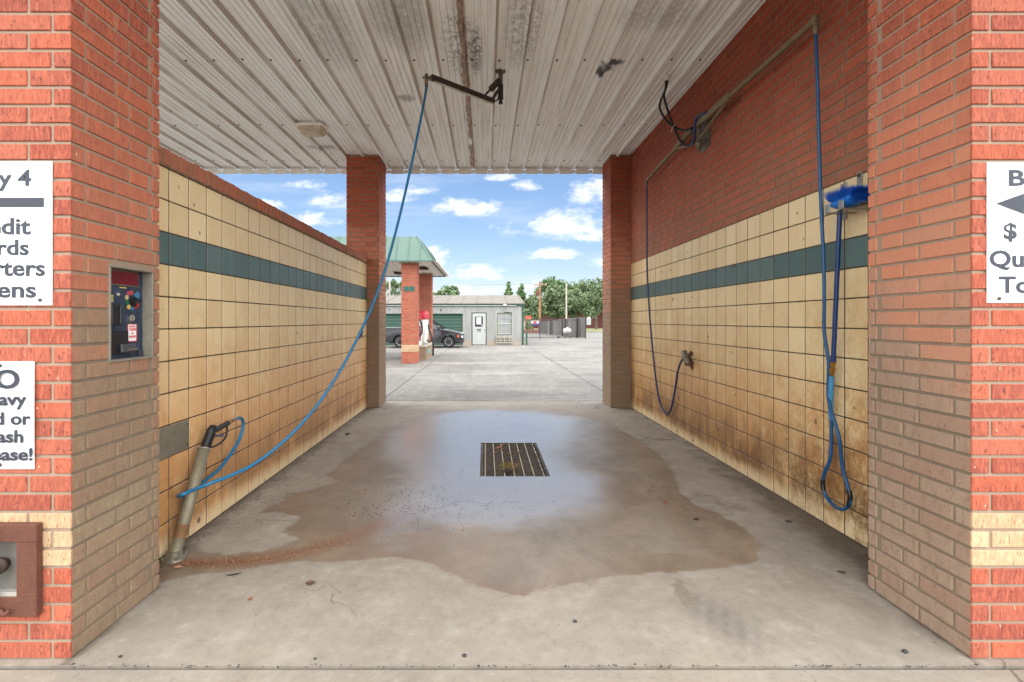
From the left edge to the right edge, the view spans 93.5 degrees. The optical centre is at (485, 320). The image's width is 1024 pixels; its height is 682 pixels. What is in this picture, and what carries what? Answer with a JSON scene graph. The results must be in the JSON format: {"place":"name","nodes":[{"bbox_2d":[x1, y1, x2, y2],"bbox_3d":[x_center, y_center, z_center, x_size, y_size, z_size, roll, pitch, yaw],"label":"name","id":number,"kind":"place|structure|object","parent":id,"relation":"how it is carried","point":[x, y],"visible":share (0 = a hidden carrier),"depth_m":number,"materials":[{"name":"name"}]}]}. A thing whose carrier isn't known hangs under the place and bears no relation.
{"place":"outdoors","nodes":[
{"label":"outdoors","id":0,"kind":"place"},
{"bbox_2d":[215,173,602,320],"label":"sky","id":1,"kind":"structure","parent":0,"point":[497,229],"materials":[{"name":"blue"}]},
{"bbox_2d":[419,343,431,359],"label":"vacuum island","id":2,"kind":"structure","parent":0,"point":[425,352],"depth_m":18.21,"materials":[{"name":"concrete"}]},
{"bbox_2d":[385,295,524,344],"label":"storage building","id":3,"kind":"structure","parent":0,"point":[454,312],"depth_m":29.70,"materials":[{"name":"metal"}]},
{"bbox_2d":[385,309,401,344],"bbox_3d":[-5.940,0.388,29.732,2.720,2.224,0.097,0,0,0],"label":"roll up door","id":4,"kind":"structure","parent":3,"relation":"in","point":[392,319],"depth_m":29.76,"materials":[{"name":"green metal"}]},
{"bbox_2d":[433,309,462,344],"bbox_3d":[-2.770,0.387,29.732,2.720,2.225,0.097,0,0,0],"label":"roll up door","id":5,"kind":"structure","parent":3,"relation":"in","point":[454,321],"depth_m":29.76,"materials":[{"name":"green metal"}]},
{"bbox_2d":[472,312,486,344],"bbox_3d":[-0.399,0.492,29.687,0.922,2.015,0.126,0,0,0],"label":"office door","id":6,"kind":"structure","parent":3,"relation":"in","point":[479,318],"depth_m":29.70,"materials":[{"name":"paint"}]},
{"bbox_2d":[497,313,510,334],"bbox_3d":[1.145,0.185,29.705,0.890,1.380,0.070,0,0,0],"label":"office window","id":7,"kind":"structure","parent":3,"relation":"in","point":[503,319],"depth_m":29.72,"materials":[{"name":"glass"}]},
{"bbox_2d":[385,332,602,400],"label":"lot pavement","id":8,"kind":"structure","parent":0,"point":[561,368],"depth_m":13.95,"materials":[{"name":"concrete"}]},
{"bbox_2d":[329,236,449,362],"bbox_3d":[-5.550,-0.765,19.500,7.759,4.531,5.858,0,0,0],"label":"canopy","id":9,"kind":"object","parent":8,"relation":"on","point":[415,265],"depth_m":16.93,"materials":[{"name":"red brick"}]},
{"bbox_2d":[389,277,390,294],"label":"utility pole","id":10,"kind":"object","parent":8,"relation":"on","point":[389,286],"visible":0.4,"depth_m":56.90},
{"bbox_2d":[385,279,401,294],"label":"tree","id":11,"kind":"object","parent":8,"relation":"on","point":[395,284],"visible":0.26,"depth_m":57.70,"materials":[{"name":"green plant"}]},
{"bbox_2d":[385,320,464,347],"bbox_3d":[-3.408,0.710,27.300,4.355,1.571,2.295,0,0,0],"label":"car","id":12,"kind":"object","parent":8,"relation":"on","point":[440,334],"visible":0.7,"depth_m":26.40,"materials":[{"name":"black paint"}]},
{"bbox_2d":[433,290,444,294],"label":"tree","id":13,"kind":"object","parent":8,"relation":"on","point":[439,292],"visible":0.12,"depth_m":59.67,"materials":[{"name":"green plant"}]},
{"bbox_2d":[524,318,531,329],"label":"shrub","id":14,"kind":"object","parent":8,"relation":"on","point":[528,325],"visible":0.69,"depth_m":58.84,"materials":[{"name":"green plant"}]},
{"bbox_2d":[524,330,538,332],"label":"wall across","id":15,"kind":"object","parent":8,"relation":"on","point":[532,331],"depth_m":57.60,"materials":[{"name":"red brick"}]},
{"bbox_2d":[531,321,538,329],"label":"notice board","id":16,"kind":"object","parent":8,"relation":"on","point":[533,322],"visible":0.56,"depth_m":60.60,"materials":[{"name":"metal"}]},
{"bbox_2d":[511,317,577,338],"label":"gate","id":17,"kind":"structure","parent":8,"relation":"on","point":[549,320],"depth_m":40.59,"materials":[{"name":"metal"}]},
{"bbox_2d":[540,317,585,337],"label":"plank fence","id":18,"kind":"object","parent":8,"relation":"on","point":[581,327],"visible":0.68,"depth_m":44.80,"materials":[{"name":"wood"}]},
{"bbox_2d":[565,283,566,318],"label":"utility pole","id":19,"kind":"object","parent":8,"relation":"on","point":[566,302],"visible":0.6,"depth_m":58.91,"materials":[{"name":"white metal"}]},
{"bbox_2d":[564,327,570,337],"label":"propane tank","id":20,"kind":"object","parent":8,"relation":"on","point":[565,331],"visible":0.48,"depth_m":42.12,"materials":[{"name":"white metal"}]},
{"bbox_2d":[0,401,1023,664],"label":"bay floor","id":21,"kind":"structure","parent":0,"point":[644,573],"depth_m":2.94,"materials":[{"name":"concrete"}]},
{"bbox_2d":[160,447,211,564],"bbox_3d":[-1.962,1.184,3.176,0.148,0.632,0.439,0,0,0],"label":"gun holder","id":22,"kind":"object","parent":21,"relation":"on","point":[175,553],"visible":1,"depth_m":3.13,"materials":[{"name":"metal"}]},
{"bbox_2d":[200,418,237,447],"bbox_3d":[-1.958,0.842,3.547,0.072,0.195,0.468,0,0,0],"label":"spray gun","id":23,"kind":"object","parent":22,"relation":"in","point":[209,435],"visible":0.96,"depth_m":3.42,"materials":[{"name":"black plastic"}]},
{"bbox_2d":[174,507,420,568],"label":"gravel grains","id":24,"kind":"object","parent":21,"relation":"on","point":[283,551],"visible":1,"depth_m":3.06},
{"bbox_2d":[306,580,314,584],"bbox_3d":[-0.995,1.488,2.727,0.040,0.017,0.039,0,0,21],"label":"fallen leaf","id":25,"kind":"object","parent":21,"relation":"on","point":[309,582],"visible":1,"depth_m":2.73,"materials":[{"name":"brown plant"}]},
{"bbox_2d":[0,665,1023,669],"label":"floor edge","id":26,"kind":"object","parent":21,"relation":"attached to","point":[502,667],"depth_m":2.09,"materials":[{"name":"concrete"}]},
{"bbox_2d":[480,443,549,475],"bbox_3d":[0.283,1.538,5.271,0.716,0.074,1.309,0,0,0],"label":"drain pit","id":27,"kind":"object","parent":21,"relation":"in","point":[514,443],"visible":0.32,"depth_m":5.91,"materials":[{"name":"black metal"}]},
{"bbox_2d":[480,443,548,475],"bbox_3d":[0.283,1.527,5.271,0.676,0.046,1.269,0,0,0],"label":"drain grate","id":28,"kind":"object","parent":27,"relation":"in","point":[489,463],"visible":0.82,"depth_m":5.20,"materials":[{"name":"metal"}]},
{"bbox_2d":[504,468,511,473],"bbox_3d":[0.221,1.494,4.786,0.076,0.042,0.105,0,0,0],"label":"mud clod","id":29,"kind":"object","parent":28,"relation":"on","point":[507,470],"visible":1,"depth_m":4.75,"materials":[{"name":"brown soil"}]},
{"bbox_2d":[496,461,521,469],"bbox_3d":[0.221,1.479,4.899,0.309,0.072,0.264,0,0,-29],"label":"straw clump","id":30,"kind":"object","parent":28,"relation":"on","point":[509,465],"visible":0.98,"depth_m":4.88,"materials":[{"name":"plant"}]},
{"bbox_2d":[70,406,977,668],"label":"leaf crumbs","id":31,"kind":"object","parent":21,"relation":"on","point":[497,573],"visible":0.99,"depth_m":3.49,"materials":[{"name":"brown plant"}]},
{"bbox_2d":[0,670,1023,681],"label":"front apron","id":32,"kind":"object","parent":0,"point":[511,675],"visible":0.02,"depth_m":2.03,"materials":[{"name":"concrete"}]},
{"bbox_2d":[0,0,1023,658],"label":"car wash bay","id":33,"kind":"object","parent":32,"relation":"on","point":[140,124],"visible":0.96,"depth_m":3.59,"materials":[{"name":"brick"}]},
{"bbox_2d":[0,361,34,468],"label":"sign","id":34,"kind":"object","parent":33,"relation":"attached to","point":[17,382],"visible":1,"depth_m":2.12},
{"bbox_2d":[0,522,42,616],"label":"lock box","id":35,"kind":"object","parent":33,"relation":"attached to","point":[21,567],"visible":1,"depth_m":2.09,"materials":[{"name":"metal"}]},
{"bbox_2d":[0,161,52,304],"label":"sign","id":36,"kind":"object","parent":33,"relation":"attached to","point":[26,232],"visible":1,"depth_m":2.12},
{"bbox_2d":[107,265,153,362],"bbox_3d":[-1.863,-0.035,2.496,0.067,0.477,0.310,0,0,0],"label":"coin box","id":37,"kind":"object","parent":33,"relation":"attached to","point":[130,309],"visible":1,"depth_m":2.54,"materials":[{"name":"metal"}]},
{"bbox_2d":[111,270,138,285],"bbox_3d":[-1.876,-0.221,2.479,0.002,0.067,0.243,0,0,0],"label":"display window","id":38,"kind":"structure","parent":37,"relation":"in","point":[117,277],"depth_m":2.50,"materials":[{"name":"red plastic"}]},
{"bbox_2d":[157,419,188,460],"bbox_3d":[-2.040,0.777,3.016,0.007,0.198,0.592,0,0,0],"label":"wall plate","id":39,"kind":"object","parent":33,"relation":"attached to","point":[173,439],"depth_m":3.15,"materials":[{"name":"grey metal"}]},
{"bbox_2d":[295,122,328,136],"bbox_3d":[-2.530,-2.784,7.020,0.410,0.148,0.300,0,0,0],"label":"ceiling light","id":40,"kind":"object","parent":33,"relation":"attached to","point":[311,129],"visible":1,"depth_m":6.91,"materials":[{"name":"beige plastic"}]},
{"bbox_2d":[422,69,505,104],"bbox_3d":[-0.223,-2.654,5.279,1.056,0.453,0.121,0,0,-32],"label":"ceiling boom","id":41,"kind":"object","parent":33,"relation":"attached to","point":[495,84],"visible":1,"depth_m":5.35,"materials":[{"name":"metal"}]},
{"bbox_2d":[176,86,427,498],"bbox_3d":[-1.481,-0.624,4.158,0.538,3.622,2.365,0,0,34],"label":"hose","id":42,"kind":"object","parent":41,"relation":"hanging from","point":[218,469],"visible":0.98,"depth_m":3.94,"materials":[{"name":"blue rubber"}]},
{"bbox_2d":[658,74,707,146],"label":"feed cables","id":43,"kind":"object","parent":33,"relation":"hanging from","point":[666,77],"visible":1,"depth_m":5.71,"materials":[{"name":"black rubber"}]},
{"bbox_2d":[681,350,693,369],"bbox_3d":[2.444,0.478,5.848,0.118,0.242,0.237,0,0,0],"label":"hose holster","id":44,"kind":"object","parent":33,"relation":"attached to","point":[687,359],"visible":1,"depth_m":5.80,"materials":[{"name":"metal"}]},
{"bbox_2d":[645,14,819,186],"bbox_3d":[2.432,-2.115,5.311,0.143,0.370,3.725,0,0,0],"label":"wall boom","id":45,"kind":"object","parent":33,"relation":"attached to","point":[705,122],"depth_m":4.92,"materials":[{"name":"brown metal"}]},
{"bbox_2d":[646,187,682,414],"bbox_3d":[2.445,-0.350,6.538,0.097,3.287,1.363,0,0,-1],"label":"hose","id":46,"kind":"object","parent":45,"relation":"hanging from","point":[668,413],"visible":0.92,"depth_m":7.10,"materials":[{"name":"rubber"}]},
{"bbox_2d":[814,33,852,510],"bbox_3d":[2.432,-0.382,3.348,0.086,3.382,0.291,0,0,-8],"label":"hose","id":47,"kind":"object","parent":45,"relation":"hanging from","point":[830,393],"visible":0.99,"depth_m":3.42,"materials":[{"name":"blue rubber"}]},
{"bbox_2d":[825,170,869,219],"bbox_3d":[2.407,-0.851,3.245,0.192,0.293,0.275,0,0,0],"label":"brush hanger","id":48,"kind":"object","parent":33,"relation":"attached to","point":[841,202],"visible":0.72,"depth_m":3.22,"materials":[{"name":"silver metal"}]},
{"bbox_2d":[824,183,869,375],"bbox_3d":[2.385,-0.248,3.184,0.203,1.265,0.377,0,0,0],"label":"brush","id":49,"kind":"object","parent":48,"relation":"hanging from","point":[853,196],"visible":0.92,"depth_m":3.26,"materials":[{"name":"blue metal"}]},
{"bbox_2d":[987,162,1023,302],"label":"sign","id":50,"kind":"object","parent":33,"relation":"attached to","point":[1005,232],"visible":1,"depth_m":2.12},
{"bbox_2d":[472,322,602,331],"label":"lawn","id":51,"kind":"structure","parent":0,"point":[593,330],"depth_m":82.23,"materials":[{"name":"green plant"}]},
{"bbox_2d":[441,285,459,294],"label":"tree","id":52,"kind":"object","parent":51,"relation":"on","point":[448,290],"visible":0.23,"depth_m":61.52,"materials":[{"name":"green plant"}]},
{"bbox_2d":[503,281,513,315],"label":"tree","id":53,"kind":"object","parent":51,"relation":"on","point":[508,290],"visible":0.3,"depth_m":91.72,"materials":[{"name":"green plant"}]},
{"bbox_2d":[515,283,526,306],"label":"tree","id":54,"kind":"object","parent":51,"relation":"on","point":[520,293],"visible":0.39,"depth_m":93.70,"materials":[{"name":"green plant"}]},
{"bbox_2d":[523,294,547,329],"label":"tree","id":55,"kind":"object","parent":51,"relation":"on","point":[531,307],"visible":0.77,"depth_m":67.88,"materials":[{"name":"green plant"}]},
{"bbox_2d":[533,282,546,321],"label":"utility pole","id":56,"kind":"object","parent":51,"relation":"on","point":[538,293],"visible":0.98,"depth_m":62.89,"materials":[{"name":"brown wood"}]},
{"bbox_2d":[534,276,564,302],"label":"tree","id":57,"kind":"object","parent":51,"relation":"on","point":[550,281],"visible":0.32,"depth_m":96.94,"materials":[{"name":"green plant"}]},
{"bbox_2d":[537,282,575,318],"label":"tree","id":58,"kind":"object","parent":51,"relation":"on","point":[554,294],"visible":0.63,"depth_m":70.80,"materials":[{"name":"green plant"}]},
{"bbox_2d":[525,298,602,327],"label":"brick house","id":59,"kind":"structure","parent":51,"relation":"on","point":[590,322],"depth_m":96.00,"materials":[{"name":"red brick"}]},
{"bbox_2d":[587,317,590,324],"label":"window","id":60,"kind":"structure","parent":59,"relation":"in","point":[588,318],"depth_m":95.96,"materials":[{"name":"white glass"}]},
{"bbox_2d":[561,281,578,292],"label":"tree","id":61,"kind":"object","parent":51,"relation":"on","point":[569,286],"visible":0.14,"depth_m":97.57,"materials":[{"name":"green plant"}]},
{"bbox_2d":[557,288,595,317],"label":"tree","id":62,"kind":"object","parent":51,"relation":"on","point":[581,302],"visible":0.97,"depth_m":68.98,"materials":[{"name":"green plant"}]},
{"bbox_2d":[577,277,602,328],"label":"tree","id":63,"kind":"object","parent":51,"relation":"on","point":[596,291],"visible":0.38,"depth_m":82.79,"materials":[{"name":"green plant"}]}
]}

